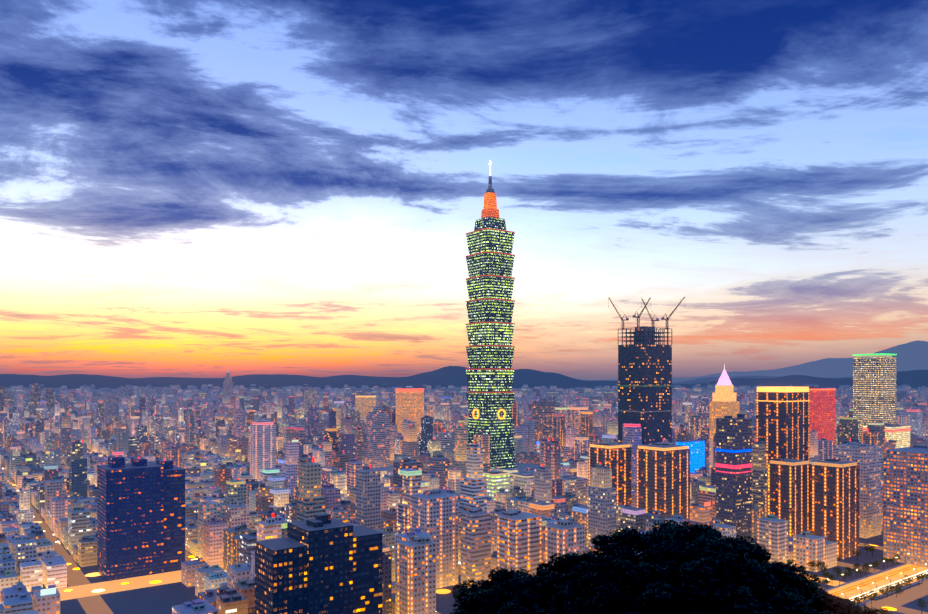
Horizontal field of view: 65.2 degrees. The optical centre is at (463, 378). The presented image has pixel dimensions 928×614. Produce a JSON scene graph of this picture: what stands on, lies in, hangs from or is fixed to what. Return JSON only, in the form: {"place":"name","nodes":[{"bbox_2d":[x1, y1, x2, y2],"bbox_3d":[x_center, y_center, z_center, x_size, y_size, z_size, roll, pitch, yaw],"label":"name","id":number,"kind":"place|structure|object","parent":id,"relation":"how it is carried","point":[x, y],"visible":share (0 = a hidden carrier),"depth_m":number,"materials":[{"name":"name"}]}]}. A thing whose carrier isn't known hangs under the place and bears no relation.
{"place":"outdoors","nodes":[
{"label":"outdoors","id":0,"kind":"place"},
{"bbox_2d":[0,384,4,410],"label":"building","id":1,"kind":"structure","parent":0,"point":[2,396],"depth_m":2567.53,"materials":[{"name":"grey concrete"}]},
{"bbox_2d":[31,383,40,414],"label":"building","id":2,"kind":"structure","parent":0,"point":[36,393],"depth_m":2962.58,"materials":[{"name":"grey concrete"}]},
{"bbox_2d":[45,387,53,408],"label":"building","id":3,"kind":"structure","parent":0,"point":[49,396],"depth_m":2964.98,"materials":[{"name":"grey concrete"}]},
{"bbox_2d":[283,423,303,447],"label":"building","id":4,"kind":"structure","parent":0,"point":[284,431],"depth_m":1387.82,"materials":[{"name":"grey concrete"}]},
{"bbox_2d":[304,389,316,416],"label":"building","id":5,"kind":"structure","parent":0,"point":[310,397],"depth_m":2475.41,"materials":[{"name":"grey concrete"}]},
{"bbox_2d":[332,406,340,425],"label":"building","id":6,"kind":"structure","parent":0,"point":[338,415],"depth_m":1868.14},
{"bbox_2d":[355,395,375,423],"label":"tower","id":7,"kind":"structure","parent":0,"point":[364,404],"depth_m":1972.90,"materials":[{"name":"beige concrete"}]},
{"bbox_2d":[0,447,927,613],"bbox_3d":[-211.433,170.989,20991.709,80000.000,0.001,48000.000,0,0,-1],"label":"city ground","id":8,"kind":"structure","parent":0,"point":[88,590],"depth_m":583.51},
{"bbox_2d":[97,455,184,580],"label":"office building","id":9,"kind":"structure","parent":8,"relation":"on","point":[140,516],"depth_m":627.61,"materials":[{"name":"blue glass"}]},
{"bbox_2d":[223,370,232,395],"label":"distant tower","id":10,"kind":"structure","parent":8,"relation":"on","point":[228,387],"depth_m":5157.27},
{"bbox_2d":[255,513,382,613],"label":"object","id":11,"kind":"structure","parent":8,"relation":"on","point":[325,563],"depth_m":399.67,"materials":[{"name":"blue glass"}]},
{"bbox_2d":[393,458,420,485],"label":"building","id":12,"kind":"structure","parent":8,"relation":"on","point":[407,463],"depth_m":886.48,"materials":[{"name":"grey concrete"}]},
{"bbox_2d":[396,388,423,432],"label":"building","id":13,"kind":"structure","parent":8,"relation":"on","point":[410,403],"depth_m":1676.60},
{"bbox_2d":[397,535,435,613],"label":"apartment building","id":14,"kind":"structure","parent":8,"relation":"on","point":[416,574],"depth_m":466.71,"materials":[{"name":"grey concrete"}]},
{"bbox_2d":[410,489,457,588],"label":"apartment building","id":15,"kind":"structure","parent":8,"relation":"on","point":[434,512],"depth_m":594.03,"materials":[{"name":"grey concrete"}]},
{"bbox_2d":[430,454,448,488],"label":"building","id":16,"kind":"structure","parent":8,"relation":"on","point":[439,465],"depth_m":985.77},
{"bbox_2d":[0,393,927,613],"bbox_3d":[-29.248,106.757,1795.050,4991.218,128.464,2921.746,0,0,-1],"label":"city blocks","id":17,"kind":"structure","parent":8,"relation":"on","point":[320,462],"depth_m":938.56,"materials":[{"name":"grey concrete"}]},
{"bbox_2d":[5,383,927,410],"bbox_3d":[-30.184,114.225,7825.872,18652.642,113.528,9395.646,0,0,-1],"label":"city blocks","id":18,"kind":"structure","parent":8,"relation":"on","point":[214,396],"depth_m":4909.30,"materials":[{"name":"grey concrete"}]},
{"bbox_2d":[461,506,490,587],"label":"apartment building","id":19,"kind":"structure","parent":8,"relation":"on","point":[475,543],"depth_m":577.16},
{"bbox_2d":[483,470,509,500],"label":"building","id":20,"kind":"structure","parent":8,"relation":"on","point":[497,481],"depth_m":880.84,"materials":[{"name":"white concrete"}]},
{"bbox_2d":[465,161,539,472],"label":"skyscraper","id":21,"kind":"structure","parent":8,"relation":"on","point":[490,257],"depth_m":1072.19,"materials":[{"name":"green glass"}]},
{"bbox_2d":[497,509,541,574],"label":"apartment building","id":22,"kind":"structure","parent":8,"relation":"on","point":[519,539],"depth_m":545.63,"materials":[{"name":"grey concrete"}]},
{"bbox_2d":[510,471,533,496],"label":"building","id":23,"kind":"structure","parent":8,"relation":"on","point":[522,480],"depth_m":906.99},
{"bbox_2d":[545,517,584,564],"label":"apartment building","id":24,"kind":"structure","parent":8,"relation":"on","point":[563,536],"depth_m":527.27,"materials":[{"name":"grey concrete"}]},
{"bbox_2d":[560,474,586,505],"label":"white block","id":25,"kind":"structure","parent":8,"relation":"on","point":[576,486],"depth_m":863.05,"materials":[{"name":"white concrete"}]},
{"bbox_2d":[588,442,630,505],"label":"tower","id":26,"kind":"structure","parent":8,"relation":"on","point":[616,457],"depth_m":804.11,"materials":[{"name":"black glass"}]},
{"bbox_2d":[636,443,689,518],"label":"tower","id":27,"kind":"structure","parent":8,"relation":"on","point":[662,477],"depth_m":771.26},
{"bbox_2d":[676,440,704,472],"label":"building","id":28,"kind":"structure","parent":8,"relation":"on","point":[697,454],"depth_m":993.03,"materials":[{"name":"blue glass"}]},
{"bbox_2d":[709,364,739,475],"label":"tower with spire","id":29,"kind":"structure","parent":8,"relation":"on","point":[723,403],"depth_m":991.90,"materials":[{"name":"beige concrete"}]},
{"bbox_2d":[716,414,751,543],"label":"tower","id":30,"kind":"structure","parent":8,"relation":"on","point":[733,471],"depth_m":707.71,"materials":[{"name":"glass"}]},
{"bbox_2d":[756,386,809,468],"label":"building","id":31,"kind":"structure","parent":8,"relation":"on","point":[782,422],"depth_m":831.50,"materials":[{"name":"black glass"}]},
{"bbox_2d":[767,458,811,536],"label":"tower","id":32,"kind":"structure","parent":8,"relation":"on","point":[789,490],"depth_m":715.45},
{"bbox_2d":[803,386,835,444],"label":"high-rise building","id":33,"kind":"structure","parent":8,"relation":"on","point":[822,412],"depth_m":1228.26,"materials":[{"name":"red glass"}]},
{"bbox_2d":[812,458,858,558],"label":"building","id":34,"kind":"structure","parent":8,"relation":"on","point":[835,500],"depth_m":695.18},
{"bbox_2d":[778,544,927,613],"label":"avenue trees","id":35,"kind":"object","parent":8,"relation":"on","point":[898,587],"visible":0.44,"depth_m":602.75,"materials":[{"name":"green plant"}]},
{"bbox_2d":[853,354,896,441],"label":"office tower","id":36,"kind":"structure","parent":8,"relation":"on","point":[874,387],"depth_m":1333.59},
{"bbox_2d":[863,423,909,447],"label":"building","id":37,"kind":"structure","parent":8,"relation":"on","point":[900,434],"depth_m":1268.96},
{"bbox_2d":[883,444,927,567],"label":"grey tower","id":38,"kind":"structure","parent":8,"relation":"on","point":[905,499],"depth_m":668.15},
{"bbox_2d":[0,366,927,388],"bbox_3d":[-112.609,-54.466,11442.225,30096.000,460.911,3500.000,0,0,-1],"label":"mountain ridge","id":39,"kind":"structure","parent":0,"point":[456,376],"depth_m":10868.49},
{"bbox_2d":[0,0,927,379],"label":"sky","id":40,"kind":"structure","parent":0,"point":[189,188],"materials":[{"name":"blue"}]},
{"bbox_2d":[537,441,539,453],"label":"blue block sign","id":41,"kind":"object","parent":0,"point":[538,446],"visible":0.12,"depth_m":1292.93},
{"bbox_2d":[465,555,765,613],"bbox_3d":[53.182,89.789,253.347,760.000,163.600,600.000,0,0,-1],"label":"elephant hill","id":42,"kind":"structure","parent":0,"point":[683,609],"depth_m":210.59,"materials":[{"name":"plant"}]},
{"bbox_2d":[449,520,890,613],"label":"mound trees","id":43,"kind":"object","parent":42,"relation":"on","point":[710,556],"visible":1,"depth_m":213.63,"materials":[{"name":"black plant"}]},
{"bbox_2d":[618,326,671,444],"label":"skyscraper under construction","id":44,"kind":"structure","parent":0,"point":[644,380],"depth_m":1057.21,"materials":[{"name":"glass"}]},
{"bbox_2d":[608,297,628,327],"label":"tower crane","id":45,"kind":"object","parent":44,"relation":"on","point":[622,320],"visible":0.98,"depth_m":1077.27,"materials":[{"name":"metal"}]},
{"bbox_2d":[632,297,650,326],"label":"tower crane","id":46,"kind":"object","parent":44,"relation":"on","point":[638,316],"visible":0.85,"depth_m":1073.78,"materials":[{"name":"metal"}]},
{"bbox_2d":[641,298,658,326],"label":"tower crane","id":47,"kind":"object","parent":44,"relation":"on","point":[657,319],"visible":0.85,"depth_m":1075.47,"materials":[{"name":"metal"}]},
{"bbox_2d":[661,296,684,327],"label":"tower crane","id":48,"kind":"object","parent":44,"relation":"on","point":[667,318],"visible":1,"depth_m":1075.29,"materials":[{"name":"metal"}]},
{"bbox_2d":[579,340,927,382],"bbox_3d":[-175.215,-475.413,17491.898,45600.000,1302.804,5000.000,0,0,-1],"label":"mountain ridge","id":49,"kind":"structure","parent":0,"point":[911,355],"depth_m":17233.84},
{"bbox_2d":[672,376,852,383],"bbox_3d":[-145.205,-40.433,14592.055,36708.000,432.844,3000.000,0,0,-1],"label":"mountain ridge","id":50,"kind":"structure","parent":0,"point":[704,380],"depth_m":14742.68,"materials":[{"name":"blue"}]},
{"bbox_2d":[833,442,880,537],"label":"white tower","id":51,"kind":"structure","parent":0,"point":[866,458],"depth_m":781.42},
{"bbox_2d":[798,563,927,605],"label":"avenue road","id":52,"kind":"structure","parent":0,"point":[865,584],"depth_m":606.30,"materials":[{"name":"asphalt"}]},
{"bbox_2d":[824,553,926,599],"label":"street lights","id":53,"kind":"object","parent":52,"relation":"on","point":[867,575],"visible":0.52,"depth_m":594.97}
]}

